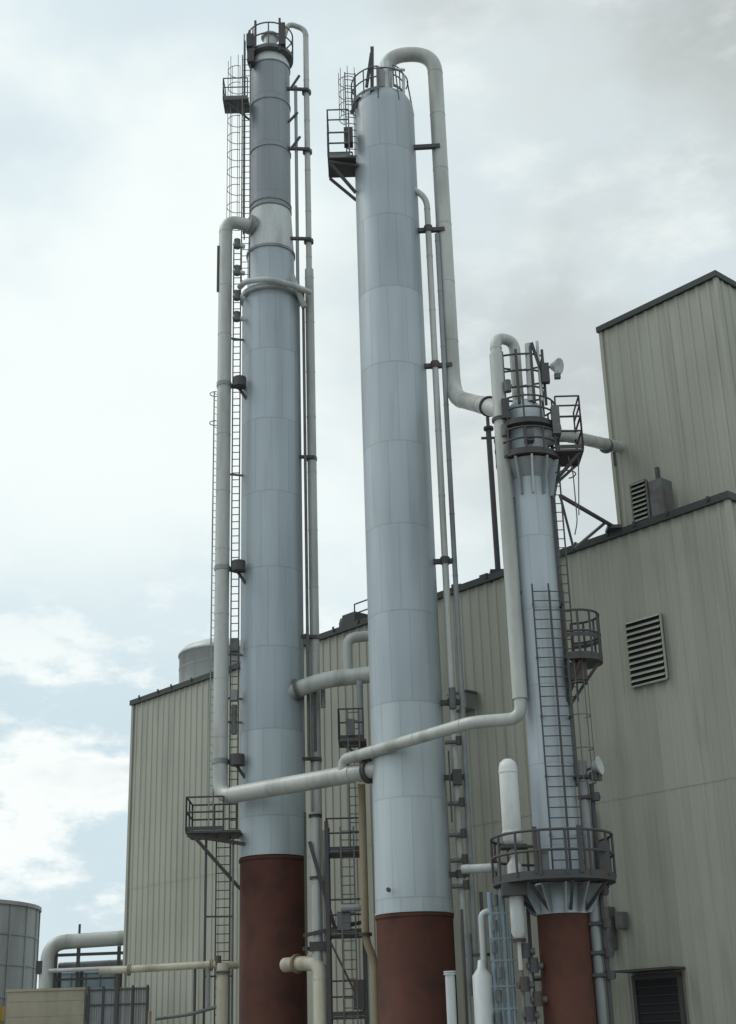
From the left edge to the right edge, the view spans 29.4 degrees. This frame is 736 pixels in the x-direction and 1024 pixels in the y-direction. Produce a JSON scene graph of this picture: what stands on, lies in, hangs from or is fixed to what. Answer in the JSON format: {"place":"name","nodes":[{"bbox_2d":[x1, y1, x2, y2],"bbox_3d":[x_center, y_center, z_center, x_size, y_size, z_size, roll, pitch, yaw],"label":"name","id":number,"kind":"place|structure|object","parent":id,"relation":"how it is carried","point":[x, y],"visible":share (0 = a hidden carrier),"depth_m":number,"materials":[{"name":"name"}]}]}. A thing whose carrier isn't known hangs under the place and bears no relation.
{"place":"outdoors","nodes":[
{"label":"outdoors","id":0,"kind":"place"},
{"bbox_2d":[0,1006,4,1023],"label":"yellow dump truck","id":1,"kind":"object","parent":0,"point":[2,1011],"visible":1,"depth_m":55.79,"materials":[{"name":"metal"}]},
{"bbox_2d":[5,987,87,1023],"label":"block wall","id":2,"kind":"structure","parent":0,"point":[49,1006],"depth_m":58.65,"materials":[{"name":"grey paint"}]},
{"bbox_2d":[38,971,114,1023],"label":"control cabin","id":3,"kind":"object","parent":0,"point":[106,983],"visible":0.12,"depth_m":71.78,"materials":[{"name":"grey metal"}]},
{"bbox_2d":[0,0,735,988],"label":"sky","id":4,"kind":"structure","parent":0,"point":[591,144],"materials":[{"name":"white"}]},
{"label":"ground","id":5,"kind":"structure","parent":0,"visible":0},
{"bbox_2d":[0,899,41,1023],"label":"storage tank","id":6,"kind":"object","parent":5,"relation":"on","point":[19,933],"visible":0.75,"depth_m":77.63,"materials":[{"name":"metal"}]},
{"bbox_2d":[35,924,123,1016],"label":"pipe rack","id":7,"kind":"object","parent":5,"relation":"on","point":[47,969],"visible":0.57,"depth_m":68.86,"materials":[{"name":"grey metal"}]},
{"bbox_2d":[86,985,149,1023],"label":"metal fence","id":8,"kind":"object","parent":5,"relation":"on","point":[132,1008],"visible":0.97,"depth_m":58.72,"materials":[{"name":"metal"}]},
{"bbox_2d":[99,956,239,1023],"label":"steam supply pipe","id":9,"kind":"object","parent":5,"relation":"on","point":[222,972],"visible":1,"depth_m":47.44,"materials":[{"name":"beige metal"}]},
{"bbox_2d":[239,854,307,1023],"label":"skirt","id":10,"kind":"object","parent":5,"relation":"on","point":[272,920],"visible":0.91,"depth_m":49.00,"materials":[{"name":"brown metal"}]},
{"bbox_2d":[239,50,303,858],"bbox_3d":[-3.969,-4.226,57.506,2.600,36.130,2.600,-2,-21,0],"label":"shell","id":11,"kind":"object","parent":10,"relation":"on","point":[271,740],"visible":0.96,"depth_m":55.09,"materials":[{"name":"grey paint"}]},
{"bbox_2d":[185,246,244,1023],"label":"ladder and side platform","id":12,"kind":"object","parent":11,"relation":"attached to","point":[213,832],"visible":0.92,"depth_m":50.80,"materials":[{"name":"grey metal"}]},
{"bbox_2d":[212,215,256,778],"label":"pipe supports","id":13,"kind":"object","parent":11,"relation":"attached to","point":[237,760],"visible":0.99,"depth_m":54.00,"materials":[{"name":"metal"}]},
{"bbox_2d":[212,216,374,802],"bbox_3d":[-2.558,-1.794,53.315,8.279,25.258,1.620,-20,-28,39],"label":"overhead transfer pipe","id":14,"kind":"object","parent":13,"relation":"attached to","point":[363,770],"visible":0.95,"depth_m":53.37,"materials":[{"name":"metal"}]},
{"bbox_2d":[338,333,527,769],"bbox_3d":[1.607,1.259,46.730,8.411,13.616,1.766,-18,-27,36],"label":"reflux pipe","id":15,"kind":"object","parent":14,"relation":"attached to","point":[513,592],"visible":0.97,"depth_m":44.11,"materials":[{"name":"grey metal"}]},
{"bbox_2d":[379,47,492,416],"bbox_3d":[3.136,-10.797,52.056,2.167,18.772,6.130,13,-26,-33],"label":"vapour transfer pipe","id":16,"kind":"object","parent":15,"relation":"attached to","point":[458,397],"visible":0.9,"depth_m":53.81,"materials":[{"name":"metal"}]},
{"bbox_2d":[222,18,292,280],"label":"top platform and ladder","id":17,"kind":"structure","parent":11,"relation":"attached to","point":[234,104],"depth_m":62.56,"materials":[{"name":"metal"}]},
{"bbox_2d":[237,22,323,961],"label":"riser pipes","id":18,"kind":"object","parent":11,"relation":"attached to","point":[305,298],"visible":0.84,"depth_m":56.78,"materials":[{"name":"grey metal"}]},
{"bbox_2d":[288,631,369,783],"bbox_3d":[-0.658,7.174,51.788,4.676,5.900,1.703,-2,-21,0],"label":"reboiler return pipe","id":19,"kind":"object","parent":11,"relation":"attached to","point":[348,674],"visible":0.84,"depth_m":52.06,"materials":[{"name":"grey metal"}]},
{"bbox_2d":[280,782,378,1023],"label":"condensate piping","id":20,"kind":"object","parent":5,"relation":"on","point":[300,963],"visible":0.96,"depth_m":46.94,"materials":[{"name":"metal"}]},
{"bbox_2d":[303,812,368,1023],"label":"access tower","id":21,"kind":"structure","parent":5,"relation":"on","point":[359,988],"depth_m":46.89,"materials":[{"name":"metal"}]},
{"bbox_2d":[337,708,366,850],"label":"landing platform","id":22,"kind":"structure","parent":21,"relation":"on","point":[350,739],"depth_m":49.81,"materials":[{"name":"metal"}]},
{"bbox_2d":[375,912,457,1023],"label":"skirt","id":23,"kind":"object","parent":5,"relation":"on","point":[415,955],"visible":0.98,"depth_m":43.24,"materials":[{"name":"brown metal"}]},
{"bbox_2d":[353,87,453,916],"bbox_3d":[1.042,-1.944,50.527,2.540,31.830,2.578,-2,-21,0],"label":"shell","id":24,"kind":"object","parent":23,"relation":"on","point":[412,866],"visible":0.86,"depth_m":48.62,"materials":[{"name":"metal"}]},
{"bbox_2d":[326,46,413,200],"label":"top platform and ladder","id":25,"kind":"structure","parent":24,"relation":"attached to","point":[342,165],"depth_m":55.17,"materials":[{"name":"grey metal"}]},
{"bbox_2d":[413,143,478,1023],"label":"riser pipes","id":26,"kind":"object","parent":24,"relation":"attached to","point":[452,702],"visible":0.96,"depth_m":47.98,"materials":[{"name":"grey metal"}]},
{"bbox_2d":[122,499,735,1023],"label":"corrugated walls","id":27,"kind":"structure","parent":5,"relation":"on","point":[664,751],"depth_m":47.69,"materials":[{"name":"beige metal"}]},
{"bbox_2d":[129,490,735,705],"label":"roof flashing","id":28,"kind":"object","parent":27,"relation":"on","point":[707,501],"visible":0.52,"depth_m":49.63,"materials":[{"name":"grey metal"}]},
{"bbox_2d":[178,638,240,682],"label":"rooftop tank","id":29,"kind":"object","parent":28,"relation":"on","point":[194,659],"visible":0.22,"depth_m":68.68,"materials":[{"name":"metal"}]},
{"bbox_2d":[304,573,488,634],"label":"roof vents","id":30,"kind":"object","parent":28,"relation":"on","point":[351,617],"visible":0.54,"depth_m":58.42,"materials":[{"name":"grey metal"}]},
{"bbox_2d":[481,417,502,582],"bbox_3d":[4.787,-0.511,53.702,0.600,6.900,0.600,-2,-21,0],"label":"vent stack","id":31,"kind":"object","parent":28,"relation":"on","point":[488,428],"visible":0.91,"depth_m":53.67,"materials":[{"name":"metal"}]},
{"bbox_2d":[559,495,621,550],"bbox_3d":[7.572,0.806,46.470,0.729,1.904,4.494,-13,-24,27],"label":"bracing strut","id":32,"kind":"object","parent":28,"relation":"attached to","point":[610,527],"visible":0.96,"depth_m":46.30,"materials":[{"name":"metal"}]},
{"bbox_2d":[629,467,674,522],"bbox_3d":[9.707,-0.475,47.980,0.720,2.000,1.280,17,-28,-39],"label":"roof vent unit","id":33,"kind":"object","parent":28,"relation":"on","point":[656,495],"visible":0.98,"depth_m":47.73,"materials":[{"name":"grey metal"}]},
{"bbox_2d":[596,270,735,526],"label":"stair tower","id":34,"kind":"structure","parent":28,"relation":"on","point":[668,360],"depth_m":49.30,"materials":[{"name":"beige metal"}]},
{"bbox_2d":[560,429,624,465],"bbox_3d":[7.512,-2.447,47.981,0.814,1.807,5.547,-18,-26,35],"label":"bridging pipe","id":35,"kind":"object","parent":34,"relation":"attached to","point":[604,445],"visible":0.83,"depth_m":48.31,"materials":[{"name":"grey metal"}]},
{"bbox_2d":[447,689,628,980],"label":"wall service boxes","id":36,"kind":"object","parent":27,"relation":"attached to","point":[619,920],"depth_m":44.62,"materials":[{"name":"grey paint"}]},
{"bbox_2d":[624,612,668,687],"bbox_3d":[9.146,4.549,46.104,0.190,2.270,1.510,17,-28,-39],"label":"wall louvre","id":37,"kind":"object","parent":27,"relation":"attached to","point":[646,650],"depth_m":46.09,"materials":[{"name":"grey metal"}]},
{"bbox_2d":[615,966,686,1023],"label":"roller door","id":38,"kind":"structure","parent":27,"relation":"attached to","point":[661,1001],"depth_m":42.74,"materials":[{"name":"metal"}]},
{"bbox_2d":[443,863,547,1023],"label":"pump skid piping","id":39,"kind":"object","parent":5,"relation":"on","point":[481,983],"visible":0.98,"depth_m":39.84,"materials":[{"name":"metal"}]},
{"bbox_2d":[498,759,526,969],"bbox_3d":[4.230,10.117,40.550,0.750,5.980,0.600,-2,-21,0],"label":"knockout drum","id":40,"kind":"object","parent":39,"relation":"on","point":[509,796],"visible":0.77,"depth_m":40.68,"materials":[{"name":"white paint"}]},
{"bbox_2d":[537,912,596,1023],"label":"skirt","id":41,"kind":"object","parent":5,"relation":"on","point":[567,978],"visible":1,"depth_m":39.38,"materials":[{"name":"brown metal"}]},
{"bbox_2d":[496,399,606,916],"bbox_3d":[5.392,3.986,43.463,2.700,16.450,2.700,-2,-21,0],"label":"shell","id":42,"kind":"object","parent":41,"relation":"on","point":[534,483],"visible":0.69,"depth_m":42.60,"materials":[{"name":"grey paint"}]},
{"bbox_2d":[494,341,583,482],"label":"top platforms","id":43,"kind":"object","parent":42,"relation":"attached to","point":[573,452],"visible":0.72,"depth_m":45.42,"materials":[{"name":"metal"}]},
{"bbox_2d":[549,358,563,379],"bbox_3d":[6.163,-4.766,46.513,0.743,0.665,0.507,-2,-21,0],"label":"floodlight","id":44,"kind":"object","parent":43,"relation":"attached to","point":[556,366],"visible":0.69,"depth_m":46.51,"materials":[{"name":"metal"}]},
{"bbox_2d":[490,456,616,912],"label":"ladders and decks","id":45,"kind":"object","parent":42,"relation":"attached to","point":[517,882],"visible":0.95,"depth_m":41.12,"materials":[{"name":"metal"}]},
{"bbox_2d":[586,756,603,780],"bbox_3d":[6.693,7.596,41.570,0.705,0.718,0.507,-2,-21,0],"label":"floodlight","id":46,"kind":"object","parent":45,"relation":"attached to","point":[597,764],"visible":0.75,"depth_m":41.55,"materials":[{"name":"metal"}]},
{"bbox_2d":[501,379,615,1023],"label":"branch piping","id":47,"kind":"object","parent":42,"relation":"attached to","point":[596,925],"visible":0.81,"depth_m":40.25,"materials":[{"name":"grey paint"}]}
]}

